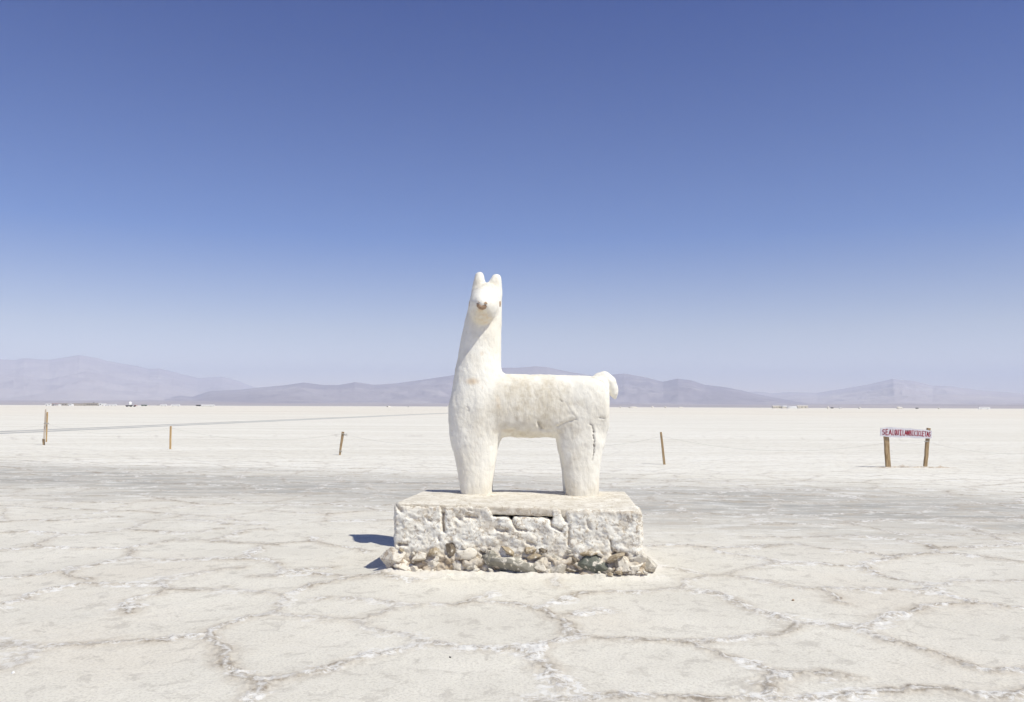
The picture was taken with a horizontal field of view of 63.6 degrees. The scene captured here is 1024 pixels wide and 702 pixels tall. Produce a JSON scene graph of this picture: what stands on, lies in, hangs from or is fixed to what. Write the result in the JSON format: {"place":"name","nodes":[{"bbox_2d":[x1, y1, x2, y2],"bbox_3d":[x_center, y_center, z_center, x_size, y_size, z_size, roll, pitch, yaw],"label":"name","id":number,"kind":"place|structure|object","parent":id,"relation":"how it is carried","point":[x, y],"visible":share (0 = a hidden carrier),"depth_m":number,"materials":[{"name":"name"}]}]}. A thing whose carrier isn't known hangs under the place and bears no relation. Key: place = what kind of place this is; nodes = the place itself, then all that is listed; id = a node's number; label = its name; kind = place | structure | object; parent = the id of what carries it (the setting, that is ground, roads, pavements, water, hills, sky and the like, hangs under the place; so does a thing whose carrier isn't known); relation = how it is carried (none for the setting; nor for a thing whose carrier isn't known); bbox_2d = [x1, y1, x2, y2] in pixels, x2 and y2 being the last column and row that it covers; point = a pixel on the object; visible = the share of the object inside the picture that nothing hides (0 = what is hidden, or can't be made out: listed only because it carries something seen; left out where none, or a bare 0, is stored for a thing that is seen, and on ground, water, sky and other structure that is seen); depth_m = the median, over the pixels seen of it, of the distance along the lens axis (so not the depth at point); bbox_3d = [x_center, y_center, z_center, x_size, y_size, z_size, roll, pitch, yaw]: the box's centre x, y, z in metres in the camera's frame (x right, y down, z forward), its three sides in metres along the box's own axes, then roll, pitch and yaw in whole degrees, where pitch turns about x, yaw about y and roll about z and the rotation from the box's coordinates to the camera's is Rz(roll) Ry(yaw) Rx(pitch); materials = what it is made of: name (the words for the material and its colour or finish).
{"place":"outdoors","nodes":[
{"label":"outdoors","id":0,"kind":"place"},
{"bbox_2d":[0,355,256,400],"bbox_3d":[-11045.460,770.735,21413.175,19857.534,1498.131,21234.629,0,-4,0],"label":"mountains","id":1,"kind":"structure","parent":0,"point":[78,378],"depth_m":18117.09,"materials":[{"name":"stone"}]},
{"bbox_2d":[164,366,801,403],"bbox_3d":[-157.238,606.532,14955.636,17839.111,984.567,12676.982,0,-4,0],"label":"hills","id":2,"kind":"structure","parent":0,"point":[635,389],"depth_m":13559.57,"materials":[{"name":"stone"}]},
{"bbox_2d":[0,405,1023,701],"bbox_3d":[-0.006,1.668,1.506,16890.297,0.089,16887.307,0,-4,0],"label":"salt flat","id":3,"kind":"structure","parent":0,"point":[214,555],"depth_m":8.15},
{"bbox_2d":[42,409,48,444],"bbox_3d":[-18.586,3.084,32.903,0.372,1.527,0.151,-3,-5,39],"label":"wooden stake","id":4,"kind":"object","parent":3,"relation":"on","point":[46,423],"visible":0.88,"depth_m":32.91,"materials":[{"name":"brown wood"}]},
{"bbox_2d":[83,403,98,405],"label":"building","id":5,"kind":"structure","parent":3,"relation":"on","point":[90,404],"depth_m":1536.59,"materials":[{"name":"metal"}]},
{"bbox_2d":[169,426,171,448],"bbox_3d":[-12.456,3.214,30.145,0.069,0.936,0.050,0,-4,0],"label":"wooden stake","id":6,"kind":"object","parent":3,"relation":"on","point":[170,436],"visible":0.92,"depth_m":30.13,"materials":[{"name":"brown wood"}]},
{"bbox_2d":[339,432,345,454],"bbox_3d":[-5.518,3.066,26.985,0.280,0.865,0.079,0,-4,0],"label":"wooden stake","id":7,"kind":"object","parent":3,"relation":"on","point":[341,441],"visible":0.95,"depth_m":26.98,"materials":[{"name":"brown wood"}]},
{"bbox_2d":[9,424,1003,453],"bbox_3d":[-2.791,2.714,26.474,37.576,0.492,2.934,-1,-4,17],"label":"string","id":8,"kind":"object","parent":7,"relation":"attached to","point":[552,444],"visible":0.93,"depth_m":23.30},
{"bbox_2d":[379,490,656,575],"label":"stone plinth","id":9,"kind":"structure","parent":3,"relation":"on","point":[561,532],"depth_m":7.80,"materials":[{"name":"stone"}]},
{"bbox_2d":[448,272,617,495],"bbox_3d":[0.236,0.355,9.037,1.865,2.476,0.750,0,-4,0],"label":"llama statue","id":10,"kind":"object","parent":9,"relation":"on","point":[491,405],"visible":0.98,"depth_m":8.84,"materials":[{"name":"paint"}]},
{"bbox_2d":[660,432,665,464],"bbox_3d":[4.217,2.768,23.100,0.157,1.009,0.050,0,-4,0],"label":"wooden stake","id":11,"kind":"object","parent":3,"relation":"on","point":[662,447],"visible":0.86,"depth_m":23.08,"materials":[{"name":"brown wood"}]},
{"bbox_2d":[880,427,931,466],"bbox_3d":[10.594,2.656,22.239,1.389,1.216,0.116,0,-4,0],"label":"wooden sign","id":12,"kind":"object","parent":3,"relation":"on","point":[886,433],"visible":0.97,"depth_m":22.22,"materials":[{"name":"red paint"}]},
{"bbox_2d":[867,464,952,467],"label":"salt ridge","id":13,"kind":"structure","parent":3,"relation":"on","point":[902,466],"depth_m":22.16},
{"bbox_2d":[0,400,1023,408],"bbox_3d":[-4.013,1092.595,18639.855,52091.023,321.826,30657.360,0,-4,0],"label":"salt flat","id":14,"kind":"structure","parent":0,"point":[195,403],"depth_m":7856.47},
{"bbox_2d":[0,0,1023,393],"label":"sky","id":15,"kind":"structure","parent":0,"point":[769,196],"materials":[{"name":"blue"}]},
{"bbox_2d":[750,379,1023,403],"bbox_3d":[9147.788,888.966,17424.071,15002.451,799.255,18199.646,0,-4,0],"label":"hills","id":16,"kind":"structure","parent":0,"point":[891,391],"depth_m":15262.47,"materials":[{"name":"stone"}]}
]}

